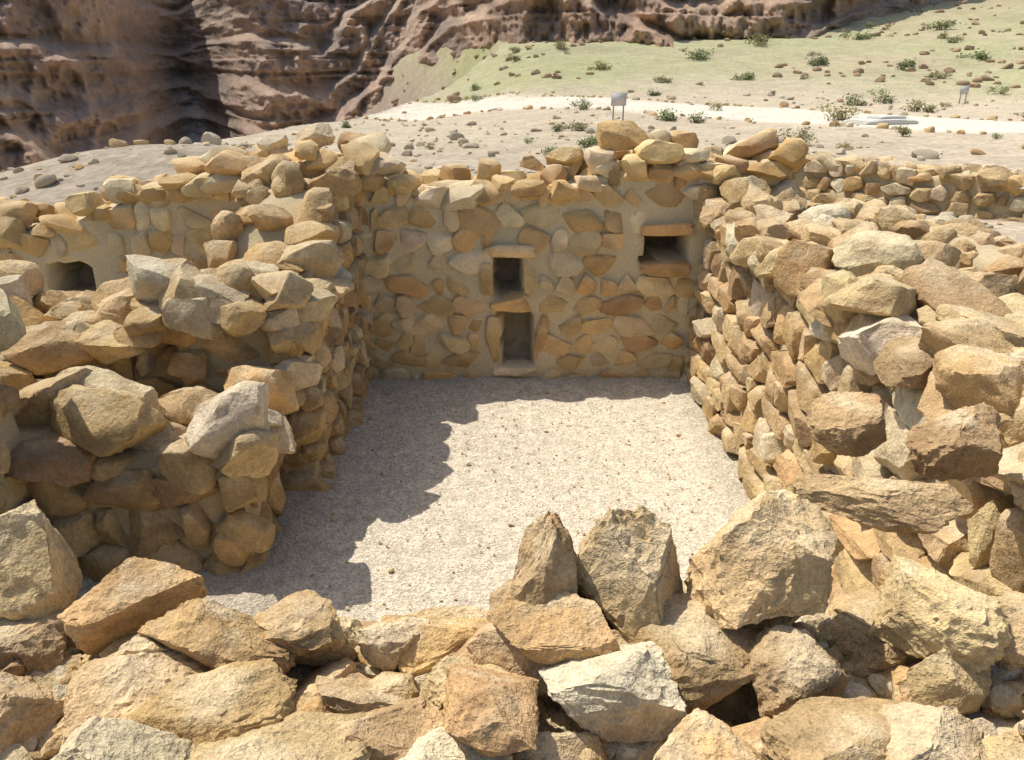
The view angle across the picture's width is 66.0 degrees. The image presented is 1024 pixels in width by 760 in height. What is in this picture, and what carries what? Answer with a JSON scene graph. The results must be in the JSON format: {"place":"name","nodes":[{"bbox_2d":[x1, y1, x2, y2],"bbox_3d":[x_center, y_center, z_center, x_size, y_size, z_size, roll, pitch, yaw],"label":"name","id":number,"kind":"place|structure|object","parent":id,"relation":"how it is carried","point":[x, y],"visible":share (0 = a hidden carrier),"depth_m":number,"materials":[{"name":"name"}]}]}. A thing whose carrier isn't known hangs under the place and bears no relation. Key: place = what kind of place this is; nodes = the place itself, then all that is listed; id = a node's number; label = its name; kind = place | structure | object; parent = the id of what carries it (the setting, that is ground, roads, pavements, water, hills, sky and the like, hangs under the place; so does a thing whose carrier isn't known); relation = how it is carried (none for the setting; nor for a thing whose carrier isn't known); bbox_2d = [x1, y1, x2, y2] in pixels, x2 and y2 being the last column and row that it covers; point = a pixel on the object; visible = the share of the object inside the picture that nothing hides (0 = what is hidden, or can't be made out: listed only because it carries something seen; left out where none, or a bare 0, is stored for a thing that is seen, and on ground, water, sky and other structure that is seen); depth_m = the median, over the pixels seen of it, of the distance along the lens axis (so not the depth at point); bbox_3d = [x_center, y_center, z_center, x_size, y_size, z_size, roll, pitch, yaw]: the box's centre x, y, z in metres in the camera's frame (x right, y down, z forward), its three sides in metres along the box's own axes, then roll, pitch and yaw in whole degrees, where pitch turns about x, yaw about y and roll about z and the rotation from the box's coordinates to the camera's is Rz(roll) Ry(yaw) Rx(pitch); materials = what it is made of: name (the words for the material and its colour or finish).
{"place":"outdoors","nodes":[
{"label":"outdoors","id":0,"kind":"place"},
{"bbox_2d":[0,0,956,171],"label":"cliffs","id":1,"kind":"structure","parent":0,"point":[81,75],"depth_m":107.38,"materials":[{"name":"brown stone"}]},
{"bbox_2d":[0,0,1023,356],"bbox_3d":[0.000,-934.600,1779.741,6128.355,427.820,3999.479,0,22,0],"label":"terrain","id":2,"kind":"structure","parent":0,"point":[640,68],"depth_m":41.45,"materials":[{"name":"beige sand"}]},
{"bbox_2d":[9,160,771,377],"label":"wall","id":3,"kind":"structure","parent":2,"relation":"on","point":[101,259],"depth_m":8.34,"materials":[{"name":"beige stone"}]},
{"bbox_2d":[0,126,808,379],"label":"wall stones","id":4,"kind":"object","parent":2,"relation":"on","point":[460,195],"visible":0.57,"depth_m":8.16,"materials":[{"name":"beige stone"}]},
{"bbox_2d":[77,375,805,621],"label":"room floor","id":5,"kind":"structure","parent":2,"relation":"on","point":[414,560],"depth_m":6.57,"materials":[{"name":"beige gravel"}]},
{"bbox_2d":[0,390,1023,759],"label":"foreground stones","id":6,"kind":"object","parent":2,"relation":"on","point":[616,636],"visible":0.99,"depth_m":1.99,"materials":[{"name":"beige stone"}]},
{"bbox_2d":[0,120,1023,616],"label":"stone wall","id":7,"kind":"structure","parent":2,"relation":"on","point":[868,286],"depth_m":5.66,"materials":[{"name":"beige stone"}]},
{"bbox_2d":[0,166,1023,735],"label":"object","id":8,"kind":"object","parent":2,"relation":"on","point":[256,340],"visible":0.1,"depth_m":6.14,"materials":[{"name":"beige stone"}]},
{"bbox_2d":[0,0,1023,616],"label":"loose stones","id":9,"kind":"object","parent":2,"relation":"on","point":[208,138],"visible":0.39,"depth_m":22.11,"materials":[{"name":"brown stone"}]},
{"bbox_2d":[339,19,1023,165],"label":"shrubs","id":10,"kind":"object","parent":2,"relation":"on","point":[763,41],"visible":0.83,"depth_m":37.13,"materials":[{"name":"green plant"}]},
{"bbox_2d":[611,86,966,120],"bbox_3d":[12.080,-10.851,30.494,22.062,0.932,0.206,-15,26,-33],"label":"sign","id":11,"kind":"object","parent":2,"relation":"on","point":[626,98],"visible":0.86,"depth_m":24.70,"materials":[{"name":"grey metal"}]},
{"bbox_2d":[612,86,969,104],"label":"sign boards","id":12,"kind":"object","parent":11,"relation":"attached to","point":[618,98],"visible":1,"depth_m":24.52,"materials":[{"name":"grey metal"}]},
{"bbox_2d":[842,115,918,124],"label":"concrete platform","id":13,"kind":"structure","parent":2,"relation":"on","point":[888,119],"depth_m":23.35,"materials":[{"name":"white concrete"}]}
]}

